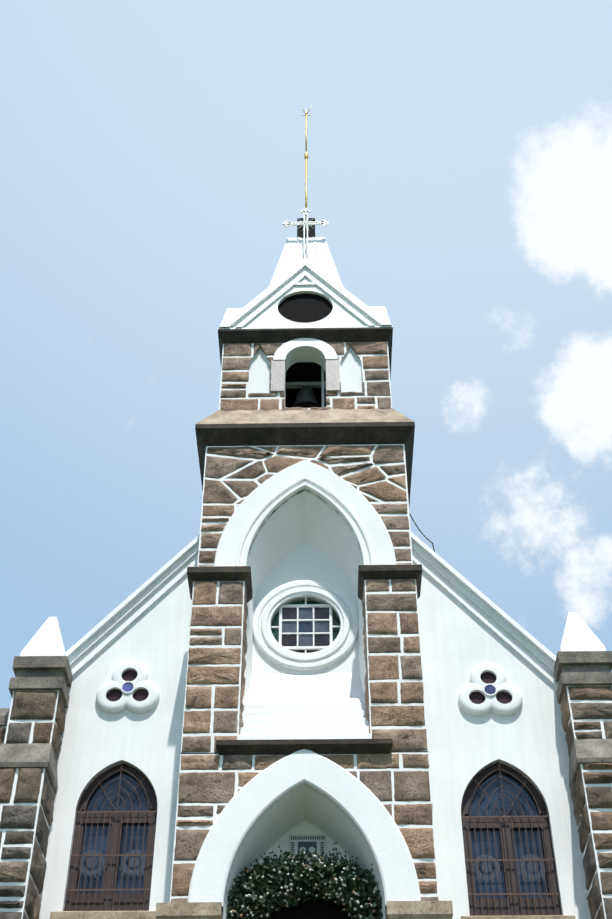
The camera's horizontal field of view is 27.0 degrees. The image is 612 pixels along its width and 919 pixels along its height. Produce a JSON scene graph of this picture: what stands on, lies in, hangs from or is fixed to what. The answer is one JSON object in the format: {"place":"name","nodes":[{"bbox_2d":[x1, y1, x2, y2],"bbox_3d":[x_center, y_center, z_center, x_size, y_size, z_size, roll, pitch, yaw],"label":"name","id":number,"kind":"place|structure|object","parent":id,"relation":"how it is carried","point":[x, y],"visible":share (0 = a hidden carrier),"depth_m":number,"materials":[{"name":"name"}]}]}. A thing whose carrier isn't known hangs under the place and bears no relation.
{"place":"outdoors","nodes":[
{"label":"outdoors","id":0,"kind":"place"},
{"bbox_2d":[0,727,5,744],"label":"buttress stones","id":1,"kind":"object","parent":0,"point":[2,733],"visible":0.17,"depth_m":18.92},
{"bbox_2d":[0,0,611,707],"label":"sky","id":2,"kind":"structure","parent":0,"point":[152,161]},
{"bbox_2d":[244,865,369,918],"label":"flowers","id":3,"kind":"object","parent":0,"point":[319,908],"depth_m":17.01,"materials":[{"name":"white plant"}]},
{"bbox_3d":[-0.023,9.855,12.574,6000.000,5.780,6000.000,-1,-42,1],"label":"ground","id":4,"kind":"structure","parent":0,"visible":0},
{"bbox_2d":[0,768,48,918],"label":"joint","id":5,"kind":"object","parent":4,"relation":"on","point":[22,909],"visible":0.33,"depth_m":17.21,"materials":[{"name":"white concrete"}]},
{"bbox_2d":[0,767,42,918],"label":"low buttress stones","id":6,"kind":"object","parent":5,"relation":"attached to","point":[27,791],"visible":0.77,"depth_m":17.37,"materials":[{"name":"brown stone"}]},
{"bbox_2d":[4,690,58,743],"bbox_3d":[-4.045,4.167,18.865,0.690,1.460,0.550,-1,-42,1],"label":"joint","id":7,"kind":"object","parent":5,"relation":"on","point":[32,726],"visible":0.08,"depth_m":18.78,"materials":[{"name":"white concrete"}]},
{"bbox_2d":[6,691,57,743],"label":"buttress stones","id":8,"kind":"object","parent":7,"relation":"attached to","point":[33,705],"visible":0.79,"depth_m":18.81,"materials":[{"name":"brown stone"}]},
{"bbox_2d":[0,656,72,792],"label":"buttress slabs","id":9,"kind":"structure","parent":5,"relation":"on","point":[42,672],"depth_m":19.13,"materials":[{"name":"grey stone"}]},
{"bbox_2d":[20,617,65,655],"bbox_3d":[-4.044,2.914,20.096,0.690,0.970,0.690,-1,-42,1],"label":"pinnacle","id":10,"kind":"object","parent":9,"relation":"on","point":[46,640],"visible":0.55,"depth_m":19.80,"materials":[{"name":"white paint"}]},
{"bbox_2d":[51,692,65,758],"bbox_3d":[-3.685,3.983,19.021,0.100,0.915,0.544,-1,-42,1],"label":"buttress","id":11,"kind":"object","parent":9,"relation":"attached to","point":[58,731],"visible":0.83,"depth_m":18.94,"materials":[{"name":"brown stone"}]},
{"bbox_2d":[23,769,54,918],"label":"buttress","id":12,"kind":"structure","parent":5,"relation":"attached to","point":[32,907],"depth_m":17.45,"materials":[{"name":"brown stone"}]},
{"bbox_2d":[39,575,191,918],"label":"gable wall","id":13,"kind":"structure","parent":4,"relation":"on","point":[153,639],"depth_m":19.15,"materials":[{"name":"paint"}]},
{"bbox_2d":[50,911,155,918],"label":"window sill","id":14,"kind":"structure","parent":13,"relation":"attached to","point":[102,914],"depth_m":17.17,"materials":[{"name":"beige stone"}]},
{"bbox_2d":[64,763,157,909],"bbox_3d":[-2.724,5.417,18.216,1.180,2.336,0.130,-1,-42,1],"label":"window frame","id":15,"kind":"object","parent":13,"relation":"attached to","point":[140,776],"visible":0.75,"depth_m":18.06,"materials":[{"name":"brown wood"}]},
{"bbox_2d":[63,762,156,910],"bbox_3d":[-2.726,5.334,18.133,1.180,2.306,0.017,-1,-42,1],"label":"window grille","id":16,"kind":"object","parent":15,"relation":"attached to","point":[112,854],"depth_m":17.95,"materials":[{"name":"brown metal"}]},
{"bbox_2d":[76,772,153,893],"bbox_3d":[-2.724,5.434,18.212,1.120,2.305,0.004,-1,-42,1],"label":"window glass","id":17,"kind":"object","parent":15,"relation":"in","point":[128,788],"visible":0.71,"depth_m":18.21,"materials":[{"name":"blue glass"}]},
{"bbox_2d":[96,661,159,713],"bbox_3d":[-2.737,3.503,19.694,0.976,0.922,0.112,-1,-42,1],"label":"window frame","id":18,"kind":"object","parent":13,"relation":"attached to","point":[129,702],"visible":0.98,"depth_m":19.56,"materials":[{"name":"white paint"}]},
{"bbox_2d":[106,670,148,700],"bbox_3d":[-2.738,3.478,19.666,0.669,0.614,0.077,-1,-42,1],"label":"trefoil window","id":19,"kind":"structure","parent":18,"relation":"in","point":[128,685],"depth_m":19.61,"materials":[{"name":"glass"}]},
{"bbox_2d":[65,532,558,687],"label":"roof trim","id":20,"kind":"structure","parent":13,"relation":"attached to","point":[508,630],"depth_m":20.55,"materials":[{"name":"white paint"}]},
{"bbox_2d":[170,751,438,918],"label":"wall","id":21,"kind":"structure","parent":4,"relation":"on","point":[279,811],"depth_m":17.30,"materials":[{"name":"white paint"}]},
{"bbox_2d":[181,581,242,752],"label":"pier stones","id":22,"kind":"object","parent":21,"relation":"on","point":[199,697],"visible":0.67,"depth_m":18.77,"materials":[{"name":"brown stone"}]},
{"bbox_2d":[181,581,244,753],"bbox_3d":[-1.349,3.135,19.007,0.800,3.060,0.460,-1,-42,1],"label":"joint","id":23,"kind":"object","parent":21,"relation":"on","point":[212,710],"visible":0.21,"depth_m":18.77,"materials":[{"name":"paint"}]},
{"bbox_2d":[155,901,452,918],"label":"door imposts","id":24,"kind":"object","parent":21,"relation":"attached to","point":[394,909],"depth_m":16.14,"materials":[{"name":"beige stone"}]},
{"bbox_2d":[238,673,369,739],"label":"niche steps","id":25,"kind":"structure","parent":21,"relation":"on","point":[309,706],"depth_m":18.73,"materials":[{"name":"white paint"}]},
{"bbox_2d":[239,586,247,734],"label":"pier inner stones","id":26,"kind":"object","parent":25,"relation":"on","point":[244,642],"visible":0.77,"depth_m":19.03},
{"bbox_2d":[362,584,369,733],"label":"pier inner stones","id":27,"kind":"object","parent":25,"relation":"on","point":[367,714],"visible":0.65,"depth_m":18.94,"materials":[{"name":"stone"}]},
{"bbox_2d":[188,749,420,908],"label":"arch","id":28,"kind":"structure","parent":21,"relation":"attached to","point":[256,798],"depth_m":17.02,"materials":[{"name":"white paint"}]},
{"bbox_2d":[216,739,392,754],"bbox_3d":[-0.021,4.104,17.903,2.460,0.180,0.430,-1,-42,1],"label":"ledge","id":29,"kind":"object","parent":21,"relation":"attached to","point":[291,746],"depth_m":17.76,"materials":[{"name":"stone"}]},
{"bbox_2d":[226,842,382,918],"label":"flower garland","id":30,"kind":"object","parent":21,"relation":"attached to","point":[333,883],"visible":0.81,"depth_m":16.82},
{"bbox_2d":[171,753,438,918],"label":"tower stones","id":31,"kind":"object","parent":21,"relation":"attached to","point":[208,787],"visible":0.42,"depth_m":17.36,"materials":[{"name":"brown stone"}]},
{"bbox_2d":[364,579,427,752],"bbox_3d":[1.311,3.106,18.976,0.800,3.060,0.460,-1,-42,1],"label":"joint","id":32,"kind":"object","parent":21,"relation":"on","point":[400,679],"visible":0.29,"depth_m":18.85,"materials":[{"name":"paint"}]},
{"bbox_2d":[366,579,427,750],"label":"pier stones","id":33,"kind":"object","parent":21,"relation":"on","point":[383,667],"visible":0.9,"depth_m":18.71,"materials":[{"name":"brown stone"}]},
{"bbox_2d":[197,444,412,918],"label":"wall","id":34,"kind":"structure","parent":4,"relation":"on","point":[304,534],"depth_m":21.18,"materials":[{"name":"white paint"}]},
{"bbox_2d":[187,564,421,602],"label":"pier caps","id":35,"kind":"object","parent":34,"relation":"attached to","point":[243,573],"visible":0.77,"depth_m":19.82,"materials":[{"name":"stone"}]},
{"bbox_2d":[195,408,414,505],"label":"cornice","id":36,"kind":"structure","parent":34,"relation":"attached to","point":[305,427],"depth_m":22.39,"materials":[{"name":"brown stone"}]},
{"bbox_2d":[214,460,395,565],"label":"pointed arch","id":37,"kind":"structure","parent":34,"relation":"attached to","point":[346,500],"depth_m":21.23,"materials":[{"name":"paint"}]},
{"bbox_2d":[199,445,411,565],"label":"shaft stones","id":38,"kind":"object","parent":34,"relation":"attached to","point":[215,491],"visible":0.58,"depth_m":21.83,"materials":[{"name":"brown stone"}]},
{"bbox_2d":[219,342,391,409],"bbox_3d":[0.006,-0.737,24.608,3.160,2.040,2.300,-1,-42,1],"label":"belfry","id":39,"kind":"object","parent":34,"relation":"on","point":[352,371],"visible":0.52,"depth_m":23.92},
{"bbox_2d":[220,342,390,410],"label":"belfry stones","id":40,"kind":"object","parent":39,"relation":"attached to","point":[369,362],"visible":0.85,"depth_m":23.70,"materials":[{"name":"brown stone"}]},
{"bbox_2d":[218,326,392,381],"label":"cornice","id":41,"kind":"structure","parent":39,"relation":"attached to","point":[323,334],"depth_m":24.43,"materials":[{"name":"stone"}]},
{"bbox_2d":[285,362,325,407],"bbox_3d":[0.006,-0.742,24.647,2.280,1.580,1.630,-1,-42,1],"label":"dark belfry liner","id":42,"kind":"object","parent":39,"relation":"in","point":[303,372],"depth_m":24.88,"materials":[{"name":"black"}]},
{"bbox_2d":[271,359,339,391],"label":"stone blocks","id":43,"kind":"structure","parent":39,"relation":"attached to","point":[278,376],"depth_m":23.74,"materials":[{"name":"grey stone"}]},
{"bbox_2d":[273,338,337,361],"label":"arch","id":44,"kind":"structure","parent":39,"relation":"attached to","point":[288,349],"depth_m":24.26,"materials":[{"name":"white paint"}]},
{"bbox_2d":[221,267,389,327],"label":"gable wall","id":45,"kind":"structure","parent":39,"relation":"on","point":[339,315],"depth_m":24.77,"materials":[{"name":"white paint"}]},
{"bbox_2d":[278,293,332,322],"bbox_3d":[-0.013,-2.942,24.974,1.078,0.948,0.001,-1,-42,1],"label":"oval opening","id":46,"kind":"object","parent":45,"relation":"attached to","point":[304,308],"visible":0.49,"depth_m":25.00,"materials":[{"name":"black"}]},
{"bbox_2d":[219,258,391,327],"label":"gablet mouldings","id":47,"kind":"object","parent":45,"relation":"attached to","point":[288,276],"visible":0.85,"depth_m":25.07,"materials":[{"name":"white paint"}]},
{"bbox_2d":[269,237,342,285],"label":"spire","id":48,"kind":"structure","parent":39,"relation":"on","point":[319,256],"depth_m":27.13,"materials":[{"name":"white paint"}]},
{"bbox_2d":[283,208,328,254],"bbox_3d":[-0.001,-4.813,27.761,1.010,1.615,0.424,-1,-42,1],"label":"cross","id":49,"kind":"object","parent":48,"relation":"attached to","point":[304,211],"visible":1,"depth_m":27.78,"materials":[{"name":"white metal"}]},
{"bbox_2d":[297,218,314,237],"bbox_3d":[0.006,-4.926,28.407,0.400,0.950,0.400,-1,-42,1],"label":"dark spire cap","id":50,"kind":"object","parent":48,"relation":"on","point":[300,232],"visible":0.36,"depth_m":28.28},
{"bbox_2d":[301,106,311,217],"bbox_3d":[0.006,-7.000,30.287,0.288,4.750,0.288,-1,-42,1],"label":"lightning rod","id":51,"kind":"object","parent":48,"relation":"on","point":[306,152],"visible":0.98,"depth_m":30.47,"materials":[{"name":"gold metal"}]},
{"bbox_2d":[286,367,325,406],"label":"bell support beam","id":52,"kind":"structure","parent":39,"relation":"attached to","point":[295,385],"depth_m":24.73,"materials":[{"name":"grey metal"}]},
{"bbox_2d":[292,386,320,407],"bbox_3d":[0.000,-1.155,24.515,0.640,0.756,0.640,-1,-42,1],"label":"bell","id":53,"kind":"object","parent":52,"relation":"hanging from","point":[305,397],"visible":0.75,"depth_m":24.40,"materials":[{"name":"grey metal"}]},
{"bbox_2d":[221,306,390,324],"bbox_3d":[0.006,-2.439,26.151,3.320,2.065,2.560,-1,-42,1],"label":"gablet","id":54,"kind":"object","parent":39,"relation":"on","point":[381,311],"visible":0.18,"depth_m":26.22,"materials":[{"name":"white paint"}]},
{"bbox_2d":[271,601,339,652],"bbox_3d":[-0.004,2.741,20.598,1.150,1.150,0.001,-1,-42,1],"label":"round window glass","id":55,"kind":"object","parent":34,"relation":"attached to","point":[335,622],"depth_m":20.65,"materials":[{"name":"glass"}]},
{"bbox_2d":[253,580,358,670],"bbox_3d":[-0.006,2.679,20.529,1.720,1.720,0.195,-1,-42,1],"label":"round window frame","id":56,"kind":"object","parent":34,"relation":"attached to","point":[337,649],"visible":0.98,"depth_m":20.45,"materials":[{"name":"white paint"}]},
{"bbox_2d":[271,598,340,652],"bbox_3d":[-0.005,2.699,20.551,1.140,1.140,0.045,-1,-42,1],"label":"window grille","id":57,"kind":"object","parent":34,"relation":"attached to","point":[298,606],"visible":0.73,"depth_m":20.55,"materials":[{"name":"white metal"}]},
{"bbox_2d":[282,607,329,645],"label":"window panes","id":58,"kind":"object","parent":57,"relation":"attached to","point":[306,626],"visible":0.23,"depth_m":20.56,"materials":[{"name":"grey glass"}]},
{"bbox_2d":[289,834,325,860],"bbox_3d":[0.019,5.364,17.625,0.520,0.380,0.045,-1,-42,1],"label":"door plaque","id":59,"kind":"object","parent":34,"relation":"attached to","point":[312,843],"depth_m":17.65,"materials":[{"name":"tile"}]},
{"bbox_2d":[409,512,434,551],"bbox_3d":[1.994,1.386,21.867,0.401,0.834,0.817,-7,-43,8],"label":"tower cable","id":60,"kind":"object","parent":34,"relation":"attached to","point":[421,532],"visible":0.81,"depth_m":21.52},
{"bbox_2d":[413,562,590,918],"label":"gable wall","id":61,"kind":"structure","parent":4,"relation":"on","point":[459,641],"depth_m":19.01,"materials":[{"name":"paint"}]},
{"bbox_2d":[458,663,522,715],"bbox_3d":[2.812,3.517,19.561,0.976,0.922,0.112,-1,-42,1],"label":"trefoil window frame","id":62,"kind":"object","parent":61,"relation":"attached to","point":[493,704],"visible":0.94,"depth_m":19.42,"materials":[{"name":"white paint"}]},
{"bbox_2d":[469,672,511,703],"bbox_3d":[2.812,3.492,19.534,0.669,0.614,0.077,-1,-42,1],"label":"trefoil window","id":63,"kind":"structure","parent":62,"relation":"in","point":[489,689],"depth_m":19.48,"materials":[{"name":"glass"}]},
{"bbox_2d":[461,763,561,914],"bbox_3d":[2.845,5.407,18.105,1.260,2.402,0.130,-1,-42,1],"label":"window frame","id":64,"kind":"object","parent":61,"relation":"attached to","point":[481,776],"visible":0.77,"depth_m":17.93,"materials":[{"name":"brown wood"}]},
{"bbox_2d":[465,771,548,897],"bbox_3d":[2.845,5.424,18.101,1.200,2.370,0.004,-1,-42,1],"label":"window glass","id":65,"kind":"object","parent":64,"relation":"in","point":[492,788],"visible":0.6,"depth_m":18.09,"materials":[{"name":"blue glass"}]},
{"bbox_2d":[461,761,562,915],"bbox_3d":[2.843,5.324,18.021,1.260,2.371,0.017,-1,-42,1],"label":"window grille","id":66,"kind":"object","parent":64,"relation":"attached to","point":[503,859],"depth_m":17.82,"materials":[{"name":"brown metal"}]},
{"bbox_2d":[461,915,575,918],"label":"window sill","id":67,"kind":"structure","parent":61,"relation":"attached to","point":[527,917],"depth_m":17.06,"materials":[{"name":"beige stone"}]},
{"bbox_2d":[579,764,611,918],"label":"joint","id":68,"kind":"object","parent":4,"relation":"on","point":[598,870],"depth_m":17.22,"materials":[{"name":"white concrete"}]},
{"bbox_2d":[554,651,611,788],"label":"buttress slabs","id":69,"kind":"structure","parent":68,"relation":"on","point":[582,668],"depth_m":19.07,"materials":[{"name":"grey stone"}]},
{"bbox_2d":[561,689,573,755],"bbox_3d":[3.877,3.905,18.928,0.095,0.916,0.535,-1,-42,1],"label":"buttress","id":70,"kind":"object","parent":69,"relation":"attached to","point":[569,737],"visible":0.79,"depth_m":18.84,"materials":[{"name":"brown stone"}]},
{"bbox_2d":[560,612,605,650],"bbox_3d":[4.240,2.828,20.002,0.700,0.970,0.700,-1,-42,1],"label":"pinnacle","id":71,"kind":"object","parent":69,"relation":"on","point":[579,635],"visible":0.55,"depth_m":19.71,"materials":[{"name":"white paint"}]},
{"bbox_2d":[571,765,604,918],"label":"buttress","id":72,"kind":"structure","parent":68,"relation":"attached to","point":[594,898],"depth_m":17.37,"materials":[{"name":"brown stone"}]},
{"bbox_2d":[565,685,611,738],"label":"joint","id":73,"kind":"object","parent":68,"relation":"on","point":[590,720],"visible":0.1,"depth_m":18.65,"materials":[{"name":"white concrete"}]},
{"bbox_2d":[568,686,611,738],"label":"buttress stones","id":74,"kind":"object","parent":73,"relation":"attached to","point":[591,710],"visible":0.85,"depth_m":18.71,"materials":[{"name":"brown stone"}]},
{"bbox_2d":[582,763,611,918],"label":"low buttress stones","id":75,"kind":"object","parent":68,"relation":"attached to","point":[599,797],"visible":0.94,"depth_m":17.32,"materials":[{"name":"brown stone"}]}
]}

